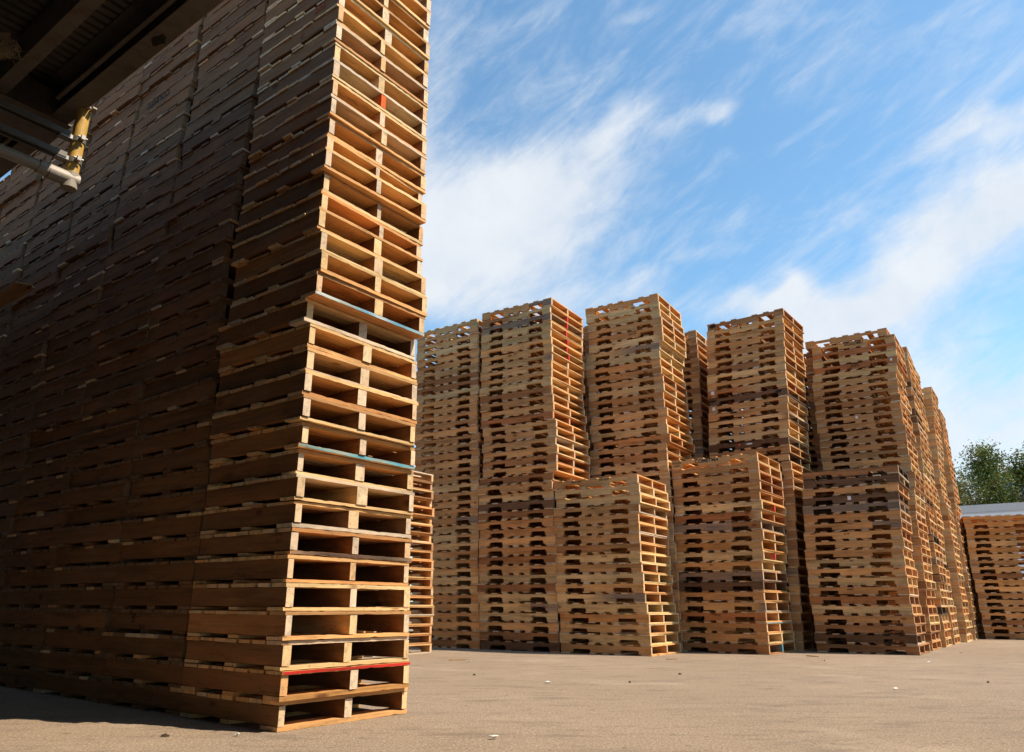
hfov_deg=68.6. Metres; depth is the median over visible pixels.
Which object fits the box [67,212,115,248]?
wooden pallet
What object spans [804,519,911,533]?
wooden pallet
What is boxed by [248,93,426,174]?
wooden pallet
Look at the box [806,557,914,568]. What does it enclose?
wooden pallet
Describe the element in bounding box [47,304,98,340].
wooden pallet
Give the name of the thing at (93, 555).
wooden pallet
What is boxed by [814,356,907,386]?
wooden pallet
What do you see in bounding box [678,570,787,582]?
wooden pallet
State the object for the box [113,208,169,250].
wooden pallet
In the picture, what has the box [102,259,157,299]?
wooden pallet
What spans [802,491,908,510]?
wooden pallet
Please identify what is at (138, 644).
wooden pallet
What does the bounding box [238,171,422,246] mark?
wooden pallet
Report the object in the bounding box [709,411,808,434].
wooden pallet
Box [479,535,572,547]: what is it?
wooden pallet
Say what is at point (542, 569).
wooden pallet
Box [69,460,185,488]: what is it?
wooden pallet
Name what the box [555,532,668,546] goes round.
wooden pallet
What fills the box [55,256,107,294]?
wooden pallet
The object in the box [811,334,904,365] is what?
wooden pallet
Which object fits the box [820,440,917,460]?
wooden pallet
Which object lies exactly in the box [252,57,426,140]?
wooden pallet
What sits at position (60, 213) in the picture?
wooden pallet
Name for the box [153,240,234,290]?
wooden pallet
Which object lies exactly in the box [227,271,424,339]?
wooden pallet
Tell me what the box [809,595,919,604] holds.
wooden pallet
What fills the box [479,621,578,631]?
wooden pallet
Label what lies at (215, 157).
wooden pallet
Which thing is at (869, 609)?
wooden pallet
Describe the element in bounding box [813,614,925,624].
wooden pallet
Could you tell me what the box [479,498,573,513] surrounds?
wooden pallet
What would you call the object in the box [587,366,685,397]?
wooden pallet
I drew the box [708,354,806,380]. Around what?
wooden pallet
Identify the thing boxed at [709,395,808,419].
wooden pallet
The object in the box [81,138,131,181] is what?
wooden pallet
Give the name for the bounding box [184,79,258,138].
wooden pallet
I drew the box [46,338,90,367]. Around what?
wooden pallet
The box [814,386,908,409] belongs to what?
wooden pallet
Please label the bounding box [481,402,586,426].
wooden pallet
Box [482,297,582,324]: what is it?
wooden pallet
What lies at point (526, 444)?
wooden pallet
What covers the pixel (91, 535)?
wooden pallet
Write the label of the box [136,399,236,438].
wooden pallet
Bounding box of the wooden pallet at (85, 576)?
[51,565,172,587]
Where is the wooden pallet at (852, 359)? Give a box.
[813,348,906,373]
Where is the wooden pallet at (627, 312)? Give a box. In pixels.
[586,301,681,328]
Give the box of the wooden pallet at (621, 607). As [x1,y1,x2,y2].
[558,603,675,612]
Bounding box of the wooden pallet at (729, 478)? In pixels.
[673,471,783,488]
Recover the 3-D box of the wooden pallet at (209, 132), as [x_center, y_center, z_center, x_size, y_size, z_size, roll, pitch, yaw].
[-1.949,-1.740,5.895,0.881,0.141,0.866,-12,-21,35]
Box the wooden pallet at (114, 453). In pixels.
[70,440,162,471]
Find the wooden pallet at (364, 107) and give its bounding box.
[253,77,426,156]
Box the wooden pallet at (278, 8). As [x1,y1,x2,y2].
[264,0,428,41]
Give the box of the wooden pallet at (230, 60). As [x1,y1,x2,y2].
[195,30,264,91]
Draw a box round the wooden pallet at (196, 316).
[145,299,231,344]
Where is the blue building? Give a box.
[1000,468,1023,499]
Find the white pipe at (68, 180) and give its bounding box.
[0,143,80,191]
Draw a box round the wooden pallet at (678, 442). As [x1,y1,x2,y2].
[593,433,694,454]
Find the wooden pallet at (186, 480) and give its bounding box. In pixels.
[129,466,266,499]
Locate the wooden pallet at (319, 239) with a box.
[233,228,425,296]
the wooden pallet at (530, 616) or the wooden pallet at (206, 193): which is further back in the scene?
the wooden pallet at (530, 616)
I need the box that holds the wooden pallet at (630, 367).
[586,358,684,389]
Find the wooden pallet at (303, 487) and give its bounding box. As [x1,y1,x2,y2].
[205,473,414,514]
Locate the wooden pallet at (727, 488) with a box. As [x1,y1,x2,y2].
[673,480,783,497]
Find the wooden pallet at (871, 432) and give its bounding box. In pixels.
[819,424,916,445]
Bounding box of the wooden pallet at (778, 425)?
[708,419,808,442]
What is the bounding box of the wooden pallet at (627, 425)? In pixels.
[590,416,689,438]
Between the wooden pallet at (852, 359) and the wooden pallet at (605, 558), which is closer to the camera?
the wooden pallet at (605, 558)
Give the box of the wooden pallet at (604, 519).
[553,512,667,528]
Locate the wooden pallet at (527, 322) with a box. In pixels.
[482,312,582,345]
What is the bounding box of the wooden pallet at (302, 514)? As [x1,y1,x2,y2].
[200,501,412,538]
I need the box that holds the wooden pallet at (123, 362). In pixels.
[85,346,147,383]
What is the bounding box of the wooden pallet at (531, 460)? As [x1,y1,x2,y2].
[482,453,589,472]
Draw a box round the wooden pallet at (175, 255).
[156,221,237,272]
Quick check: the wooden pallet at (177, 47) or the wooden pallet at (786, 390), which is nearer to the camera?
the wooden pallet at (177, 47)
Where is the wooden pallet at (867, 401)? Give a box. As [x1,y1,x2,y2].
[815,393,911,416]
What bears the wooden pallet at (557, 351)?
on the wooden pallet at (551, 356)
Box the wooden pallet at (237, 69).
[191,46,261,107]
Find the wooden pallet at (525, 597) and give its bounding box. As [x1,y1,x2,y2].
[478,593,573,602]
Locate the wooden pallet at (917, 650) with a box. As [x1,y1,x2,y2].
[816,640,930,655]
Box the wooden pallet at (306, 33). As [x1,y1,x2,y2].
[258,3,427,88]
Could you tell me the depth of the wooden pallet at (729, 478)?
10.30 m
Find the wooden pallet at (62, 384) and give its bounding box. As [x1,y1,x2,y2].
[36,368,88,401]
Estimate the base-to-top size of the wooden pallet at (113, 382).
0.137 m
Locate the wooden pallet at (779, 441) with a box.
[709,436,809,454]
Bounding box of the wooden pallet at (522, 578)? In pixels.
[479,573,574,583]
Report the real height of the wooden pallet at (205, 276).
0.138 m
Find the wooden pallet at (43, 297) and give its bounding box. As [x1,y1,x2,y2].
[12,284,57,319]
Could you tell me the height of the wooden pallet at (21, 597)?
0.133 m
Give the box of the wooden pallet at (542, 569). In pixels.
[479,564,582,574]
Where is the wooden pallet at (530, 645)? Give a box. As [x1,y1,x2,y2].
[481,639,578,652]
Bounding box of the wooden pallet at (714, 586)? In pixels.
[678,581,787,591]
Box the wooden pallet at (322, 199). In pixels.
[232,190,420,257]
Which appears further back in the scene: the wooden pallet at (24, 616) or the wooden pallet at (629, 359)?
the wooden pallet at (629, 359)
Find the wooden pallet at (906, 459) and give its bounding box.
[823,455,918,470]
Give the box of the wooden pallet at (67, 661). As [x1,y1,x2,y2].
[37,649,105,677]
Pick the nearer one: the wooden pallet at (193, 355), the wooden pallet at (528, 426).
the wooden pallet at (193, 355)
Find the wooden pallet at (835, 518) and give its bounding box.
[804,510,911,524]
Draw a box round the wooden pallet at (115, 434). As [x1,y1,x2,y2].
[73,419,161,453]
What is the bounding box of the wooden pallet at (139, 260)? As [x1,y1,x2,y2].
[103,241,162,285]
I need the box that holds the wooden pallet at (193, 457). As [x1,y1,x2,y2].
[130,443,249,478]
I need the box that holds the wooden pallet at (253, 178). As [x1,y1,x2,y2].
[242,134,422,201]
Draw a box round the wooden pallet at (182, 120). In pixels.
[126,112,190,163]
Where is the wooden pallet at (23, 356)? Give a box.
[0,340,62,373]
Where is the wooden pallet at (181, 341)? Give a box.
[146,318,250,363]
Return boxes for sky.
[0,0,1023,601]
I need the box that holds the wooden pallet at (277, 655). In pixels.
[185,636,408,670]
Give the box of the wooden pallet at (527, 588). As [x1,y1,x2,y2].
[477,583,572,592]
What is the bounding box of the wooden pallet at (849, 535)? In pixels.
[804,528,910,541]
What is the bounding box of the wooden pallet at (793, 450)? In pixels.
[709,444,810,462]
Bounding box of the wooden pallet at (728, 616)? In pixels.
[681,611,791,621]
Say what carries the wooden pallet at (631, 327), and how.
on the wooden pallet at (634, 334)
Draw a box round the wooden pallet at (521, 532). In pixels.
[480,526,572,538]
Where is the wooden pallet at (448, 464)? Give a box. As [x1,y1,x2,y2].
[415,457,499,474]
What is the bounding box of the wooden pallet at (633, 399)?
[589,391,688,418]
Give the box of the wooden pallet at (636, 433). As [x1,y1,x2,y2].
[591,425,692,446]
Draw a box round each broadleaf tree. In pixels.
[952,459,1014,505]
[959,436,1023,504]
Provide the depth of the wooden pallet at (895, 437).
11.50 m
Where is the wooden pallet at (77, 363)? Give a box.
[37,351,110,385]
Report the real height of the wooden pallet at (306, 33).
0.142 m
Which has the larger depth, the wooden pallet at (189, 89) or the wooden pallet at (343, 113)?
the wooden pallet at (189, 89)
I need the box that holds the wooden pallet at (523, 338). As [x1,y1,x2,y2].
[481,329,582,354]
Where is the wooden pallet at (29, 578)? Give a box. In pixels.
[3,568,102,588]
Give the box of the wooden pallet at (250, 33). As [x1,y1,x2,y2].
[197,15,265,79]
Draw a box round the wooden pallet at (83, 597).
[47,586,118,608]
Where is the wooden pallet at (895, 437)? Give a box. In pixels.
[819,432,914,453]
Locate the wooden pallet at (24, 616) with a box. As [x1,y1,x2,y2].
[0,607,56,627]
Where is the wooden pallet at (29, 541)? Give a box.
[5,529,107,552]
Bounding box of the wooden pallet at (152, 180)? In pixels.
[119,160,182,206]
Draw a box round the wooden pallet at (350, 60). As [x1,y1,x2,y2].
[257,41,427,121]
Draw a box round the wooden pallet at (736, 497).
[673,490,784,507]
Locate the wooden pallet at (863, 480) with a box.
[803,473,909,496]
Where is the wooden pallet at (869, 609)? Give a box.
[811,605,922,614]
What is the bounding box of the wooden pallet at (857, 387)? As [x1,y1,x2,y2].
[813,378,906,402]
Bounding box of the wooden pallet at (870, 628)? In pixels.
[814,622,925,634]
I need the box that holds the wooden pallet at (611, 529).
[556,522,669,537]
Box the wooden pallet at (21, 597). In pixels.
[0,588,55,607]
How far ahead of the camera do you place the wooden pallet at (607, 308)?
11.72 m
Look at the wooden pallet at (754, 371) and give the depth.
11.58 m
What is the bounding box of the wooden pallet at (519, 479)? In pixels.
[479,471,579,488]
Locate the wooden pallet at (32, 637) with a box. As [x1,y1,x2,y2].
[0,626,45,648]
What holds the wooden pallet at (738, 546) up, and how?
on the wooden pallet at (746, 555)
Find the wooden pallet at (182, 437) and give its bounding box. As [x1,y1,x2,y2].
[132,421,253,458]
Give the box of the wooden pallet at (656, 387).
[589,382,687,413]
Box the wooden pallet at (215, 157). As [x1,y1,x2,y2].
[174,132,252,188]
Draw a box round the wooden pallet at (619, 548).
[554,542,668,555]
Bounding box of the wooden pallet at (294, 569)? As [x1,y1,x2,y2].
[193,555,408,585]
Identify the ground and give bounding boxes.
[0,622,1023,751]
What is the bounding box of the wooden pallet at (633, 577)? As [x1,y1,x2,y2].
[557,572,672,583]
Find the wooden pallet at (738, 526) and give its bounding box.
[674,520,785,534]
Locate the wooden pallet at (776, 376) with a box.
[707,370,805,400]
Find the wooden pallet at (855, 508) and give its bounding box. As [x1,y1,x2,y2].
[802,500,909,515]
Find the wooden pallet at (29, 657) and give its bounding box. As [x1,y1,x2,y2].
[0,645,45,669]
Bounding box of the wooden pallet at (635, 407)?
[589,399,688,422]
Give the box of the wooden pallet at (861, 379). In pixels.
[812,371,905,400]
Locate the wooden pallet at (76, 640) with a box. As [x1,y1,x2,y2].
[43,628,110,653]
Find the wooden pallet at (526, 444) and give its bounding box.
[482,436,588,456]
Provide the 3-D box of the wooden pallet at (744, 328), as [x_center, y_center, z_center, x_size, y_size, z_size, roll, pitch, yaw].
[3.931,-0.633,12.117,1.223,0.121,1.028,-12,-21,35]
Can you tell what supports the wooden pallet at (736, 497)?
on the wooden pallet at (717, 508)
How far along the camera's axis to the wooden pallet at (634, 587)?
9.55 m
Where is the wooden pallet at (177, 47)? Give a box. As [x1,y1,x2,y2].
[142,25,202,80]
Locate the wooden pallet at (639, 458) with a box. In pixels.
[590,451,685,471]
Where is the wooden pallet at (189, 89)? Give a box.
[133,82,197,135]
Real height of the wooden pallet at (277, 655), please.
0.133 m
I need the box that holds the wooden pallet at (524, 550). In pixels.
[479,545,573,556]
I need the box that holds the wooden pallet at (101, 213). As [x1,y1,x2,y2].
[69,196,119,239]
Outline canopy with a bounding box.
[0,0,223,177]
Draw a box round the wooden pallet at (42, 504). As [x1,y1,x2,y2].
[15,492,113,516]
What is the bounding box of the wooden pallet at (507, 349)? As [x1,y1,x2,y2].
[480,336,582,362]
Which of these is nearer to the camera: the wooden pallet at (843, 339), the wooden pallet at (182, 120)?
the wooden pallet at (182, 120)
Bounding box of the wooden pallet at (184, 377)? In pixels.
[144,358,245,398]
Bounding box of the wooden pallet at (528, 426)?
[483,419,587,439]
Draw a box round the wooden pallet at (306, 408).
[209,394,415,446]
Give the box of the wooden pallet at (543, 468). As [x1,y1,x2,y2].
[483,462,589,481]
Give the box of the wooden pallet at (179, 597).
[113,585,304,609]
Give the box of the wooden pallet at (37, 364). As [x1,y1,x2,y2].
[0,356,46,386]
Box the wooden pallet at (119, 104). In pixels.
[90,81,142,131]
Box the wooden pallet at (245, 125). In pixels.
[182,115,253,168]
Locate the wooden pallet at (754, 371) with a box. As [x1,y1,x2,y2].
[706,362,804,388]
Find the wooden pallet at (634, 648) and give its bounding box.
[561,641,681,656]
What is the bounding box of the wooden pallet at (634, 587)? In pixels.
[555,582,672,593]
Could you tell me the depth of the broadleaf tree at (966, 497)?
39.13 m
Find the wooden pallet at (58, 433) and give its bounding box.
[30,419,82,448]
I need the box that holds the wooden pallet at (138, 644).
[99,631,188,661]
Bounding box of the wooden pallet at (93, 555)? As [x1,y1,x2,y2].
[57,543,177,567]
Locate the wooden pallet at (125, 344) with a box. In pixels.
[86,327,148,366]
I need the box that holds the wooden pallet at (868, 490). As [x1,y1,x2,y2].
[802,482,909,501]
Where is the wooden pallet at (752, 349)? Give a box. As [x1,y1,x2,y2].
[707,339,803,365]
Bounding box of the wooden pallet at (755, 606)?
[679,601,789,611]
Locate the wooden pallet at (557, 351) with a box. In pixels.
[482,344,584,370]
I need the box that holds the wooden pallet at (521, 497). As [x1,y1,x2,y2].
[479,489,571,505]
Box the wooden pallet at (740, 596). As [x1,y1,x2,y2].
[679,591,790,601]
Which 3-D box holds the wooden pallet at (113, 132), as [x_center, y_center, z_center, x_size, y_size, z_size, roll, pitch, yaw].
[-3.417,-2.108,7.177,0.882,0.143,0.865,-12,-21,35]
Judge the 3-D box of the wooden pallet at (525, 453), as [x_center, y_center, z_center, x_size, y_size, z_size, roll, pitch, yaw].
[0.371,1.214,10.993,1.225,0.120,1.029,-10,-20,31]
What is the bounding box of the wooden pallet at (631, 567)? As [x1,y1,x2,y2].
[556,562,670,574]
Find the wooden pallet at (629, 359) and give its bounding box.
[585,349,682,381]
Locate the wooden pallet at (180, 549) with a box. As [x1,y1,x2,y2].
[120,536,260,563]
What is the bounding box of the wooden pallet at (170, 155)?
[119,143,182,194]
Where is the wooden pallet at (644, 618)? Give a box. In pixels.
[560,612,679,623]
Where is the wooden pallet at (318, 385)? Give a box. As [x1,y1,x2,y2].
[214,370,417,423]
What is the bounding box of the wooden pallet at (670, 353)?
[587,341,684,373]
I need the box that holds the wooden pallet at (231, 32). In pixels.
[197,0,268,63]
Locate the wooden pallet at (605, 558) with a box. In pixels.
[557,552,670,565]
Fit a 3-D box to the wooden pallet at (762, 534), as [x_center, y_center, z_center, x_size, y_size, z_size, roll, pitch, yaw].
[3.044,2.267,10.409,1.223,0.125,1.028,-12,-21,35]
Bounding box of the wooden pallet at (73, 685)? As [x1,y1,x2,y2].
[33,671,101,701]
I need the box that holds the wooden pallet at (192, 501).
[125,489,267,520]
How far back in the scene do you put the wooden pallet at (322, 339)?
4.39 m
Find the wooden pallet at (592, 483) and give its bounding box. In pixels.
[553,474,666,492]
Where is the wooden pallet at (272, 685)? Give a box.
[181,659,410,701]
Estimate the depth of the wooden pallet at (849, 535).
10.16 m
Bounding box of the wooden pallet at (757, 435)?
[709,427,808,450]
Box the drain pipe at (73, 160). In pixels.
[52,106,96,173]
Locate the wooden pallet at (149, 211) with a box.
[113,192,174,239]
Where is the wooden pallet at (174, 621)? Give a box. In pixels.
[109,609,245,634]
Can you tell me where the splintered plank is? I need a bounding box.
[0,281,34,308]
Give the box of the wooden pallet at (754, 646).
[683,640,795,654]
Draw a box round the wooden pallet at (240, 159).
[172,149,249,203]
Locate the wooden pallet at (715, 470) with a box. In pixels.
[672,461,781,482]
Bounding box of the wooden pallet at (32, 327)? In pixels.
[4,311,52,346]
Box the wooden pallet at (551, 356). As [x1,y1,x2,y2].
[481,352,584,379]
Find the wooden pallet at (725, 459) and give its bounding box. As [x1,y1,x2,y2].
[671,452,780,474]
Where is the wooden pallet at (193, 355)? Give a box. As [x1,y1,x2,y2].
[143,337,252,381]
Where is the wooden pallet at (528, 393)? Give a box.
[480,385,583,409]
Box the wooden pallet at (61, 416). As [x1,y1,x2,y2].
[28,401,83,433]
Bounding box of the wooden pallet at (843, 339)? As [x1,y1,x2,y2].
[805,328,889,358]
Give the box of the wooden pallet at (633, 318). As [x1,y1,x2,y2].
[588,309,684,335]
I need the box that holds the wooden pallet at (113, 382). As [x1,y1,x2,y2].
[83,364,171,400]
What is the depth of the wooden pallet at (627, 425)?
11.19 m
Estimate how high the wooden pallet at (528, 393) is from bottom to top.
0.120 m
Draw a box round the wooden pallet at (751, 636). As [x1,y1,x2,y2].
[682,630,794,643]
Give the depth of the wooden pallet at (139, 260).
5.83 m
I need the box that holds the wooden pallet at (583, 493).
[555,483,667,501]
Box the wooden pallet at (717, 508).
[675,500,786,516]
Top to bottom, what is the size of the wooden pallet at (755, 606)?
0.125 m
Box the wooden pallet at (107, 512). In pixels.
[64,500,186,527]
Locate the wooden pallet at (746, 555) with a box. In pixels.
[676,550,787,562]
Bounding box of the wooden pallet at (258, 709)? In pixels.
[180,683,407,731]
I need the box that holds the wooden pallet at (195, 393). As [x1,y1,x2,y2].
[138,378,249,419]
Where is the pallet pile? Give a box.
[0,0,1023,656]
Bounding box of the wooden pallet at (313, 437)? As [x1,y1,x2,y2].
[210,422,414,469]
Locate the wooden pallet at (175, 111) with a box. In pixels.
[129,98,192,149]
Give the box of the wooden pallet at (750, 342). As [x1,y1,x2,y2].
[706,331,802,358]
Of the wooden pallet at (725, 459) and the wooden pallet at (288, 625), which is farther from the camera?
the wooden pallet at (725, 459)
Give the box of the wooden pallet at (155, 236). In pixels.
[106,224,168,269]
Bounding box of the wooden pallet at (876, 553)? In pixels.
[804,547,912,559]
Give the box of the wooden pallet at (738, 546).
[676,540,787,553]
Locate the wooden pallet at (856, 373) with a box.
[813,363,906,388]
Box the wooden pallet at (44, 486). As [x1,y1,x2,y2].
[16,472,72,499]
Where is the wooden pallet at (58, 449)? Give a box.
[24,437,113,465]
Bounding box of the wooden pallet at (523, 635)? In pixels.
[479,630,576,641]
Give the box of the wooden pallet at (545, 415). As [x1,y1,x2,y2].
[480,410,585,432]
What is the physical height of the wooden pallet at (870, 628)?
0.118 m
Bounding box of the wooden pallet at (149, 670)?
[101,655,187,687]
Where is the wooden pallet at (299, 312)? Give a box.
[216,297,414,360]
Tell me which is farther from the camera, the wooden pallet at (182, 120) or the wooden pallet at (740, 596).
the wooden pallet at (740, 596)
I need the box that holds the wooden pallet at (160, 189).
[114,174,175,223]
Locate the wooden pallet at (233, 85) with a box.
[190,62,259,120]
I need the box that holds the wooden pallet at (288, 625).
[187,610,410,640]
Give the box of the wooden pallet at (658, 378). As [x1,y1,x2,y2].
[589,374,687,405]
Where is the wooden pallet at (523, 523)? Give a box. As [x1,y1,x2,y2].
[478,517,571,531]
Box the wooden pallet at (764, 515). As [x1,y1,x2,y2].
[674,510,786,525]
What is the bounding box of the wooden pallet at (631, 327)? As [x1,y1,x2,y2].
[588,317,685,343]
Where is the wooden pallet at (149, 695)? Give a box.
[99,678,184,714]
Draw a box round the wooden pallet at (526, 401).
[480,393,584,416]
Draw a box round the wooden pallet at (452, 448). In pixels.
[415,441,496,461]
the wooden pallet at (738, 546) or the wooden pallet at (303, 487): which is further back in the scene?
the wooden pallet at (738, 546)
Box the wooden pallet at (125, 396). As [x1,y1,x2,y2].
[80,382,146,418]
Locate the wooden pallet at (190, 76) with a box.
[138,68,198,119]
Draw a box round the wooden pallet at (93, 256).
[59,240,113,280]
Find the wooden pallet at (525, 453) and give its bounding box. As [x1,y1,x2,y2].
[483,444,589,466]
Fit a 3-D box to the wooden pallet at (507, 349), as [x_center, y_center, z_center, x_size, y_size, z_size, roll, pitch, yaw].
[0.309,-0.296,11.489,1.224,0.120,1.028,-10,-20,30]
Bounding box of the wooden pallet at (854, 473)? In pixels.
[802,464,908,485]
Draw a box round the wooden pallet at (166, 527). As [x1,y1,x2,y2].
[120,512,240,541]
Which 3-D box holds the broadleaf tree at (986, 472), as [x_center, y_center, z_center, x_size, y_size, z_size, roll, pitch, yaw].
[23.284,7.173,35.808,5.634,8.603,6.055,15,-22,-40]
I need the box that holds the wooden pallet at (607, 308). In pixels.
[585,293,680,320]
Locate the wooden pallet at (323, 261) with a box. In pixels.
[232,249,426,316]
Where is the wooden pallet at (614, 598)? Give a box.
[557,593,674,602]
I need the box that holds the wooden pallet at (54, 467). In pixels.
[20,455,112,482]
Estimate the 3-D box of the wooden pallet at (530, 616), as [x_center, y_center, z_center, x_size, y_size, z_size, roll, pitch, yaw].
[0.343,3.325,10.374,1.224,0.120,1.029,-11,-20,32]
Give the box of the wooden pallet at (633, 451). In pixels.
[590,442,691,463]
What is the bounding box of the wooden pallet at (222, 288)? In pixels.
[149,278,234,326]
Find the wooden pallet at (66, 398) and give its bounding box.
[34,384,85,415]
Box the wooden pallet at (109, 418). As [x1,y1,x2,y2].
[81,402,167,433]
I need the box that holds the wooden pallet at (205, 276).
[151,259,235,307]
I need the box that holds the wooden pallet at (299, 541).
[197,527,411,561]
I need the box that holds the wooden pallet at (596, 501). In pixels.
[556,493,670,510]
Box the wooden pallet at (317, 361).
[217,347,417,401]
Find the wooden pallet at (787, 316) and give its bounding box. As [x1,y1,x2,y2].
[707,308,803,335]
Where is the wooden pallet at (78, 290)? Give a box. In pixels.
[51,271,105,310]
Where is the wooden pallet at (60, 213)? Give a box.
[26,200,73,241]
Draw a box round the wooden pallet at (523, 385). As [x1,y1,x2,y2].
[479,377,582,402]
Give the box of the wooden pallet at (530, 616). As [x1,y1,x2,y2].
[479,611,576,621]
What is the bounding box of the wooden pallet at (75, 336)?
[46,319,96,355]
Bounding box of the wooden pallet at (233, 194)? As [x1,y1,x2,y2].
[168,185,243,234]
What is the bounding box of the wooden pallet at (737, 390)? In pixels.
[707,378,805,406]
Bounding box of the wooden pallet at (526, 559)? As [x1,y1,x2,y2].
[479,554,572,565]
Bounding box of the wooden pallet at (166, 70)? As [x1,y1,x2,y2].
[141,39,201,95]
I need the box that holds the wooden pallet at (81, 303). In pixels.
[50,286,103,325]
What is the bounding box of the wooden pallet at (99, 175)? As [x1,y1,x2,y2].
[74,153,128,197]
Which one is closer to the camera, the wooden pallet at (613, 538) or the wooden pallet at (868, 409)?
the wooden pallet at (613, 538)
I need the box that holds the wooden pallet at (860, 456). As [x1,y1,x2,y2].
[821,447,918,467]
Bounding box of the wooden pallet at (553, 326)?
[481,321,582,347]
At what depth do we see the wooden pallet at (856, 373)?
11.75 m
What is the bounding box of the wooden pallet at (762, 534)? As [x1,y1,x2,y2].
[675,529,786,544]
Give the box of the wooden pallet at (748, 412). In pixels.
[708,403,807,426]
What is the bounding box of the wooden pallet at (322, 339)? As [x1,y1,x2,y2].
[218,323,416,381]
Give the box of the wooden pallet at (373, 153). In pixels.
[249,116,425,194]
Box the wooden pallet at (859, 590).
[808,585,918,595]
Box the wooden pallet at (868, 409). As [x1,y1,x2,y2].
[815,401,909,424]
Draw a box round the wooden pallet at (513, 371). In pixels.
[480,361,583,385]
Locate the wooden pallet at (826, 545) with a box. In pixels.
[805,538,912,551]
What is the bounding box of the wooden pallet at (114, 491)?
[60,479,185,509]
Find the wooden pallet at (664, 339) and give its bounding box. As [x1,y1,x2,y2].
[589,332,686,365]
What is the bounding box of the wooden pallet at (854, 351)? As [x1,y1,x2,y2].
[812,341,905,366]
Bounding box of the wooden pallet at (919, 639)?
[814,631,924,644]
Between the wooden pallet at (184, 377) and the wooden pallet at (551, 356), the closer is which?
the wooden pallet at (184, 377)
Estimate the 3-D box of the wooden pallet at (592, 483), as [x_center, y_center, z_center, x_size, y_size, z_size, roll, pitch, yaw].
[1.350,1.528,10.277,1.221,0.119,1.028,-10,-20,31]
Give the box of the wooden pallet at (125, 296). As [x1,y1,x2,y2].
[96,275,155,317]
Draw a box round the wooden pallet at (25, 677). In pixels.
[0,664,36,691]
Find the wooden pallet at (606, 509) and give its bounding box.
[553,503,666,519]
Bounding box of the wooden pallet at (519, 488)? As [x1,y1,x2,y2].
[477,480,570,496]
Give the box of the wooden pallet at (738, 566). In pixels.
[677,560,785,572]
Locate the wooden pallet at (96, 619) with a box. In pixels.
[41,608,122,630]
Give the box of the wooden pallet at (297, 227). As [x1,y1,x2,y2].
[231,206,422,275]
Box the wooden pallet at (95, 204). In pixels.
[71,182,121,225]
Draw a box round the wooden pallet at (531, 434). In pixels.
[484,427,589,448]
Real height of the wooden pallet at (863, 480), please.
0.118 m
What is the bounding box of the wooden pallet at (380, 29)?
[261,0,428,75]
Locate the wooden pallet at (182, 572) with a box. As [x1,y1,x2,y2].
[112,560,255,585]
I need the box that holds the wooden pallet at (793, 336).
[707,323,804,350]
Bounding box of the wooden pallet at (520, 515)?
[478,507,570,522]
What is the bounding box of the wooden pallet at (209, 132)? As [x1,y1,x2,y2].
[182,97,257,156]
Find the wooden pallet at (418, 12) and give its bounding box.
[267,0,430,29]
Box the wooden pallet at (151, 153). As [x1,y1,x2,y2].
[123,127,185,178]
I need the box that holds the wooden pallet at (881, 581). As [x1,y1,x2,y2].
[808,576,917,586]
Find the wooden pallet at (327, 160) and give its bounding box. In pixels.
[242,146,426,229]
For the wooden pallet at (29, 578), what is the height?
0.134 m
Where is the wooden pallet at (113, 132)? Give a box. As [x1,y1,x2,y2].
[86,109,138,157]
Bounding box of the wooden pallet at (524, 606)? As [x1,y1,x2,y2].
[479,602,574,611]
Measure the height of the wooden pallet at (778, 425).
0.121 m
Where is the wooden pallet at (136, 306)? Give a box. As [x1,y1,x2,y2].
[95,292,152,331]
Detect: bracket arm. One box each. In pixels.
[0,99,71,136]
[0,123,67,156]
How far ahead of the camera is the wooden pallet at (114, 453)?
5.30 m
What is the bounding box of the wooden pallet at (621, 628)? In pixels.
[560,622,679,634]
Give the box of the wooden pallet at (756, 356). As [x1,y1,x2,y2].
[708,347,805,373]
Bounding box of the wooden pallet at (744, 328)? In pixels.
[706,316,803,342]
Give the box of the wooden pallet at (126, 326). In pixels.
[88,308,150,349]
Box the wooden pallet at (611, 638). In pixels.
[559,632,677,645]
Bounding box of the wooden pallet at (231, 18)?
[201,0,264,47]
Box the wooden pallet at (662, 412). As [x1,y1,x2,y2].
[591,407,691,431]
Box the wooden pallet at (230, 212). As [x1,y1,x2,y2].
[160,203,243,253]
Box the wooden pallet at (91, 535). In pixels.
[55,521,180,547]
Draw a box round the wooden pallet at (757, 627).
[681,621,792,632]
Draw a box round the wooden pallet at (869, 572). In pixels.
[807,566,917,577]
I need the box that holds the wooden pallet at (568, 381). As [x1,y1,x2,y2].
[481,369,584,395]
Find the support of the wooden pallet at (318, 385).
on the wooden pallet at (306, 408)
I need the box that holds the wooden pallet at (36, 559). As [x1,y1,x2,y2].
[4,548,108,570]
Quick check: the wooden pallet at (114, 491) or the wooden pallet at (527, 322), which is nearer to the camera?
the wooden pallet at (114, 491)
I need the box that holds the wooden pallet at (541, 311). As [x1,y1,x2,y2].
[482,305,582,332]
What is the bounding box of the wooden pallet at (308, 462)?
[208,448,413,491]
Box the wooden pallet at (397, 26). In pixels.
[264,0,429,60]
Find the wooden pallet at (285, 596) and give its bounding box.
[191,582,409,610]
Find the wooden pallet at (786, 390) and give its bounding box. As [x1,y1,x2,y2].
[709,386,808,417]
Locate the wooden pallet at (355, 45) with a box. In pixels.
[257,21,428,107]
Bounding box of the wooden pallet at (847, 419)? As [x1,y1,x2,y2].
[816,409,912,431]
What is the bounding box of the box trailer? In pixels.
[959,502,1023,578]
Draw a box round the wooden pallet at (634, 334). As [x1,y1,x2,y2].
[589,324,686,357]
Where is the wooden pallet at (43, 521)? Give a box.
[12,510,114,533]
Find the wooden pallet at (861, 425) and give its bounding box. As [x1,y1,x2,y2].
[817,416,912,438]
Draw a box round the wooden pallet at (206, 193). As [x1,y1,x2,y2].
[166,167,248,222]

